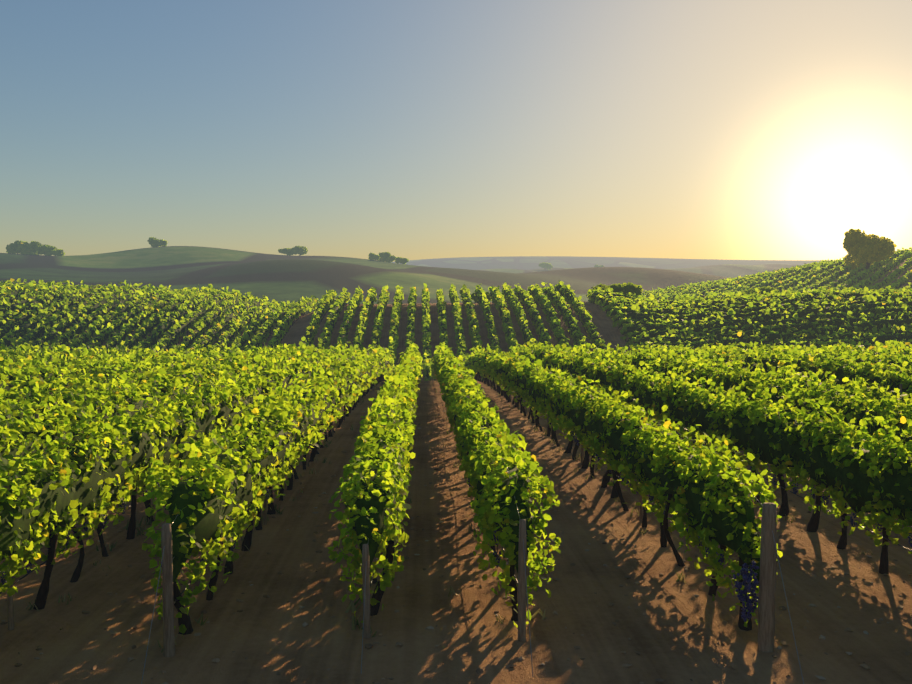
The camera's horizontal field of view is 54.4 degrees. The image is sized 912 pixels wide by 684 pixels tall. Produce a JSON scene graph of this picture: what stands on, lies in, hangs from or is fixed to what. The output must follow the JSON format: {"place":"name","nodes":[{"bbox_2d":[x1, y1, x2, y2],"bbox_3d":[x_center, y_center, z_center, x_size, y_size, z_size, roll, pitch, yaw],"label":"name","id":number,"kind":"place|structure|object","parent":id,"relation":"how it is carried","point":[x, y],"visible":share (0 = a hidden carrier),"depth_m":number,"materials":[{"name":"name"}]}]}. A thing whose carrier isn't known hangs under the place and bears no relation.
{"place":"outdoors","nodes":[
{"label":"outdoors","id":0,"kind":"place"},
{"bbox_2d":[0,246,911,683],"bbox_3d":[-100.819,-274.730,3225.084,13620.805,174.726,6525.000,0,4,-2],"label":"ground","id":1,"kind":"structure","parent":0,"point":[668,634],"depth_m":13.12,"materials":[{"name":"brown soil"}]},
{"bbox_2d":[6,240,27,253],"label":"tree","id":2,"kind":"object","parent":1,"relation":"on","point":[17,246],"visible":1,"depth_m":507.44,"materials":[{"name":"green plant"}]},
{"bbox_2d":[21,241,40,254],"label":"tree","id":3,"kind":"object","parent":1,"relation":"on","point":[32,248],"visible":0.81,"depth_m":512.42,"materials":[{"name":"green plant"}]},
{"bbox_2d":[37,244,56,255],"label":"tree","id":4,"kind":"object","parent":1,"relation":"on","point":[47,250],"visible":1,"depth_m":510.76,"materials":[{"name":"green plant"}]},
{"bbox_2d":[53,249,64,255],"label":"tree","id":5,"kind":"object","parent":1,"relation":"on","point":[58,252],"visible":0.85,"depth_m":516.83,"materials":[{"name":"green plant"}]},
{"bbox_2d":[148,237,166,246],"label":"tree","id":6,"kind":"object","parent":1,"relation":"on","point":[153,241],"visible":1,"depth_m":579.80,"materials":[{"name":"green plant"}]},
{"bbox_2d":[161,523,174,656],"bbox_3d":[-3.383,3.026,10.411,0.138,1.842,0.172,0,4,-2],"label":"trellis post","id":7,"kind":"object","parent":1,"relation":"in","point":[168,605],"visible":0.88,"depth_m":10.35,"materials":[{"name":"grey wood"}]},
{"bbox_2d":[278,248,293,254],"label":"tree","id":8,"kind":"object","parent":1,"relation":"on","point":[288,251],"visible":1,"depth_m":609.31,"materials":[{"name":"green plant"}]},
{"bbox_2d":[292,246,307,255],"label":"tree","id":9,"kind":"object","parent":1,"relation":"on","point":[300,250],"visible":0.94,"depth_m":614.87,"materials":[{"name":"green plant"}]},
{"bbox_2d":[362,544,370,637],"bbox_3d":[-1.113,3.206,11.005,0.098,1.442,0.134,1,4,20],"label":"trellis post","id":10,"kind":"object","parent":1,"relation":"in","point":[366,591],"visible":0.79,"depth_m":10.96,"materials":[{"name":"grey wood"}]},
{"bbox_2d":[368,252,379,260],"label":"tree","id":11,"kind":"object","parent":1,"relation":"on","point":[372,256],"visible":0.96,"depth_m":614.06,"materials":[{"name":"green plant"}]},
{"bbox_2d":[379,252,395,262],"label":"tree","id":12,"kind":"object","parent":1,"relation":"on","point":[386,257],"visible":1,"depth_m":605.51,"materials":[{"name":"green plant"}]},
{"bbox_2d":[395,257,408,263],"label":"tree","id":13,"kind":"object","parent":1,"relation":"on","point":[398,260],"visible":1,"depth_m":603.04,"materials":[{"name":"green plant"}]},
{"bbox_2d":[26,379,872,652],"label":"weed tufts","id":14,"kind":"object","parent":1,"relation":"on","point":[351,605],"visible":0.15,"depth_m":16.06,"materials":[{"name":"green plant"}]},
{"bbox_2d":[3,353,901,629],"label":"trellis line posts","id":15,"kind":"object","parent":1,"relation":"on","point":[10,606],"depth_m":16.78,"materials":[{"name":"grey wood"}]},
{"bbox_2d":[0,396,911,683],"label":"soil clods","id":16,"kind":"object","parent":1,"relation":"on","point":[658,680],"visible":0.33,"depth_m":11.98,"materials":[{"name":"brown soil"}]},
{"bbox_2d":[0,429,911,621],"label":"grape clusters","id":17,"kind":"object","parent":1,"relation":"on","point":[748,588],"visible":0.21,"depth_m":11.37,"materials":[{"name":"purple food"}]},
{"bbox_2d":[0,379,911,602],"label":"irrigation hose","id":18,"kind":"object","parent":1,"relation":"on","point":[502,547],"visible":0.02,"depth_m":13.16,"materials":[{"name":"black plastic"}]},
{"bbox_2d":[33,294,888,634],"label":"vine trunks","id":19,"kind":"object","parent":1,"relation":"on","point":[377,596],"visible":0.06,"depth_m":14.97,"materials":[{"name":"brown wood"}]},
{"bbox_2d":[0,247,911,638],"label":"vine foliage","id":20,"kind":"object","parent":19,"relation":"attached to","point":[810,367],"visible":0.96,"depth_m":20.61,"materials":[{"name":"green plant"}]},
{"bbox_2d":[471,291,490,302],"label":"tree","id":21,"kind":"object","parent":1,"relation":"on","point":[474,297],"visible":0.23,"depth_m":135.89,"materials":[{"name":"green plant"}]},
{"bbox_2d":[518,519,526,641],"bbox_3d":[0.805,3.008,10.767,0.110,1.762,0.144,0,4,-2],"label":"trellis post","id":22,"kind":"object","parent":1,"relation":"in","point":[522,579],"visible":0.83,"depth_m":10.71,"materials":[{"name":"grey wood"}]},
{"bbox_2d":[538,262,552,269],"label":"tree","id":23,"kind":"object","parent":1,"relation":"on","point":[545,265],"visible":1,"depth_m":1395.18,"materials":[{"name":"green plant"}]},
{"bbox_2d":[588,282,643,303],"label":"tree","id":24,"kind":"object","parent":1,"relation":"on","point":[626,288],"visible":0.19,"depth_m":129.87,"materials":[{"name":"green plant"}]},
{"bbox_2d":[742,286,779,294],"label":"tree","id":25,"kind":"object","parent":1,"relation":"on","point":[762,289],"visible":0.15,"depth_m":152.19,"materials":[{"name":"green plant"}]},
{"bbox_2d":[758,502,776,651],"bbox_3d":[3.706,2.918,10.570,0.194,2.042,0.233,0,4,-2],"label":"trellis post","id":26,"kind":"object","parent":1,"relation":"in","point":[767,592],"visible":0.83,"depth_m":10.48,"materials":[{"name":"grey wood"}]},
{"bbox_2d":[843,228,896,269],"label":"tree","id":27,"kind":"object","parent":1,"relation":"on","point":[859,247],"visible":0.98,"depth_m":233.15,"materials":[{"name":"green plant"}]},
{"bbox_2d":[0,0,911,261],"label":"sky","id":28,"kind":"structure","parent":0,"point":[409,129],"materials":[{"name":"blue"}]},
{"bbox_2d":[141,357,803,683],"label":"trellis wires","id":29,"kind":"object","parent":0,"point":[525,577],"visible":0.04,"depth_m":10.17,"materials":[{"name":"grey metal"}]}
]}

